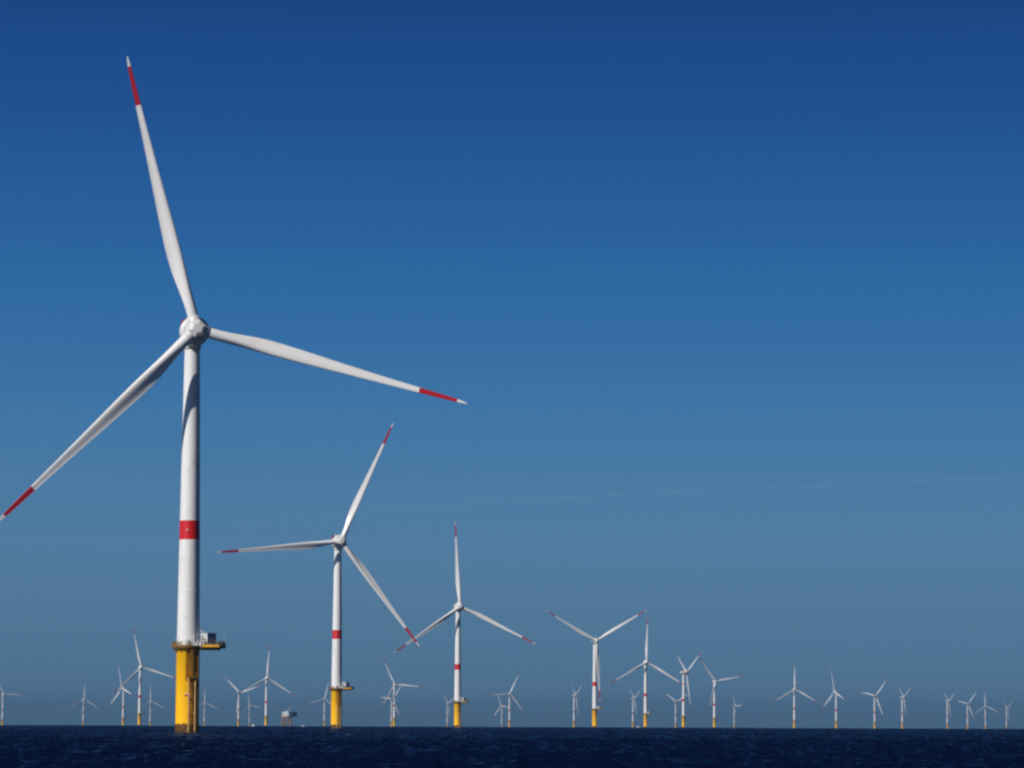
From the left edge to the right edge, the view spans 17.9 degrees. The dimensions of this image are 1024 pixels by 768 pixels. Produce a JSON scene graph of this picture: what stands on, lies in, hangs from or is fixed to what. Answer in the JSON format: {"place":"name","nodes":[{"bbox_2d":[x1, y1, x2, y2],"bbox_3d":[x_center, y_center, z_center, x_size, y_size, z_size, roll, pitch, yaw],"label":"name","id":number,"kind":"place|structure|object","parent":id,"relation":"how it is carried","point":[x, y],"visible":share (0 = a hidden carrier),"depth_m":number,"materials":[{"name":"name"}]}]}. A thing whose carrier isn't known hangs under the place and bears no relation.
{"place":"outdoors","nodes":[
{"label":"outdoors","id":0,"kind":"place"},
{"bbox_2d":[0,725,1023,767],"bbox_3d":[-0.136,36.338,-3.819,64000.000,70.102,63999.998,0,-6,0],"label":"sea","id":1,"kind":"structure","parent":0,"point":[78,746],"depth_m":321.71,"materials":[{"name":"liquid"}]},
{"bbox_2d":[0,686,19,724],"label":"wind turbine","id":2,"kind":"object","parent":1,"relation":"in","point":[3,694],"visible":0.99,"depth_m":10953.24,"materials":[{"name":"white paint"}]},
{"bbox_2d":[68,685,97,724],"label":"wind turbine","id":3,"kind":"object","parent":1,"relation":"in","point":[83,706],"visible":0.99,"depth_m":12697.19,"materials":[{"name":"white paint"}]},
{"bbox_2d":[108,665,130,724],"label":"wind turbine","id":4,"kind":"object","parent":1,"relation":"in","point":[123,688],"visible":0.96,"depth_m":9185.51,"materials":[{"name":"white paint"}]},
{"bbox_2d":[115,628,174,725],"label":"wind turbine","id":5,"kind":"object","parent":1,"relation":"in","point":[140,668],"visible":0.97,"depth_m":5944.70,"materials":[{"name":"white paint"}]},
{"bbox_2d":[137,683,161,725],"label":"wind turbine","id":6,"kind":"object","parent":1,"relation":"in","point":[150,701],"visible":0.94,"depth_m":13434.44,"materials":[{"name":"white paint"}]},
{"bbox_2d":[199,689,216,725],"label":"wind turbine","id":7,"kind":"object","parent":1,"relation":"in","point":[204,707],"visible":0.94,"depth_m":14099.11,"materials":[{"name":"white paint"}]},
{"bbox_2d":[0,56,466,731],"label":"wind turbine","id":8,"kind":"object","parent":1,"relation":"in","point":[196,330],"visible":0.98,"depth_m":864.14,"materials":[{"name":"white paint"}]},
{"bbox_2d":[230,683,260,725],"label":"wind turbine","id":9,"kind":"object","parent":1,"relation":"in","point":[238,693],"visible":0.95,"depth_m":10289.29,"materials":[{"name":"white paint"}]},
{"bbox_2d":[240,692,261,725],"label":"wind turbine","id":10,"kind":"object","parent":1,"relation":"in","point":[249,709],"visible":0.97,"depth_m":15283.24,"materials":[{"name":"white paint"}]},
{"bbox_2d":[239,644,294,725],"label":"wind turbine","id":11,"kind":"object","parent":1,"relation":"in","point":[266,679],"visible":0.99,"depth_m":7188.61,"materials":[{"name":"white paint"}]},
{"bbox_2d":[281,705,296,725],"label":"offshore substation","id":12,"kind":"object","parent":1,"relation":"in","point":[287,714],"visible":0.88,"depth_m":9714.14,"materials":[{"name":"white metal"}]},
{"bbox_2d":[217,424,418,727],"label":"wind turbine","id":13,"kind":"object","parent":1,"relation":"in","point":[338,544],"visible":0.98,"depth_m":1860.52,"materials":[{"name":"white paint"}]},
{"bbox_2d":[308,679,330,725],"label":"wind turbine","id":14,"kind":"object","parent":1,"relation":"in","point":[324,704],"visible":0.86,"depth_m":12131.76,"materials":[{"name":"white paint"}]},
{"bbox_2d":[381,688,399,726],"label":"wind turbine","id":15,"kind":"object","parent":1,"relation":"in","point":[391,699],"visible":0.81,"depth_m":12294.24,"materials":[{"name":"white paint"}]},
{"bbox_2d":[381,659,421,726],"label":"wind turbine","id":16,"kind":"object","parent":1,"relation":"in","point":[394,684],"visible":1,"depth_m":8251.54,"materials":[{"name":"white paint"}]},
{"bbox_2d":[445,697,453,726],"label":"wind turbine","id":17,"kind":"object","parent":1,"relation":"in","point":[447,711],"visible":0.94,"depth_m":14159.31,"materials":[{"name":"white paint"}]},
{"bbox_2d":[394,522,534,727],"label":"wind turbine","id":18,"kind":"object","parent":1,"relation":"in","point":[459,607],"visible":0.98,"depth_m":2874.74,"materials":[{"name":"white paint"}]},
{"bbox_2d":[494,692,507,726],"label":"wind turbine","id":19,"kind":"object","parent":1,"relation":"in","point":[501,711],"visible":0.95,"depth_m":15244.60,"materials":[{"name":"white paint"}]},
{"bbox_2d":[495,675,521,726],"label":"wind turbine","id":20,"kind":"object","parent":1,"relation":"in","point":[509,693],"visible":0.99,"depth_m":10184.67,"materials":[{"name":"white paint"}]},
{"bbox_2d":[572,684,582,726],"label":"wind turbine","id":21,"kind":"object","parent":1,"relation":"in","point":[574,695],"visible":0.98,"depth_m":10636.27,"materials":[{"name":"white paint"}]},
{"bbox_2d":[546,610,645,726],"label":"wind turbine","id":22,"kind":"object","parent":1,"relation":"in","point":[595,642],"visible":0.98,"depth_m":4005.72,"materials":[{"name":"white paint"}]},
{"bbox_2d":[631,688,641,726],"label":"wind turbine","id":23,"kind":"object","parent":1,"relation":"in","point":[633,698],"visible":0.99,"depth_m":11621.29,"materials":[{"name":"white paint"}]},
{"bbox_2d":[609,618,683,726],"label":"wind turbine","id":24,"kind":"object","parent":1,"relation":"in","point":[645,663],"visible":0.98,"depth_m":5309.90,"materials":[{"name":"white paint"}]},
{"bbox_2d":[664,692,688,727],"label":"wind turbine","id":25,"kind":"object","parent":1,"relation":"in","point":[675,708],"visible":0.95,"depth_m":12926.34,"materials":[{"name":"white paint"}]},
{"bbox_2d":[677,653,700,727],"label":"wind turbine","id":26,"kind":"object","parent":1,"relation":"in","point":[684,672],"visible":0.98,"depth_m":6266.00,"materials":[{"name":"white paint"}]},
{"bbox_2d":[698,656,741,727],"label":"wind turbine","id":27,"kind":"object","parent":1,"relation":"in","point":[714,681],"visible":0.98,"depth_m":7448.56,"materials":[{"name":"white paint"}]},
{"bbox_2d":[732,694,740,727],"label":"wind turbine","id":28,"kind":"object","parent":1,"relation":"in","point":[734,706],"visible":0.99,"depth_m":14962.05,"materials":[{"name":"white paint"}]},
{"bbox_2d":[772,665,818,727],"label":"wind turbine","id":29,"kind":"object","parent":1,"relation":"in","point":[794,719],"visible":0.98,"depth_m":8812.68,"materials":[{"name":"white paint"}]},
{"bbox_2d":[822,671,841,727],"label":"wind turbine","id":30,"kind":"object","parent":1,"relation":"in","point":[836,693],"visible":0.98,"depth_m":9468.65,"materials":[{"name":"white paint"}]},
{"bbox_2d":[861,678,887,727],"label":"wind turbine","id":31,"kind":"object","parent":1,"relation":"in","point":[874,696],"visible":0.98,"depth_m":10462.90,"materials":[{"name":"white paint"}]},
{"bbox_2d":[900,686,911,727],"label":"wind turbine","id":32,"kind":"object","parent":1,"relation":"in","point":[902,698],"visible":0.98,"depth_m":10967.23,"materials":[{"name":"white paint"}]},
{"bbox_2d":[945,693,954,728],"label":"wind turbine","id":33,"kind":"object","parent":1,"relation":"in","point":[947,708],"visible":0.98,"depth_m":12298.02,"materials":[{"name":"white paint"}]},
{"bbox_2d":[959,691,976,728],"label":"wind turbine","id":34,"kind":"object","parent":1,"relation":"in","point":[967,704],"visible":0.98,"depth_m":13295.10,"materials":[{"name":"white paint"}]},
{"bbox_2d":[974,700,1000,728],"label":"wind turbine","id":35,"kind":"object","parent":1,"relation":"in","point":[985,706],"visible":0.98,"depth_m":14329.03,"materials":[{"name":"white paint"}]},
{"bbox_2d":[1005,702,1011,728],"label":"wind turbine","id":36,"kind":"object","parent":1,"relation":"in","point":[1006,715],"visible":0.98,"depth_m":15585.01,"materials":[{"name":"white paint"}]},
{"bbox_2d":[0,0,1023,728],"label":"sky","id":37,"kind":"structure","parent":0,"point":[723,300],"materials":[{"name":"blue"}]}
]}

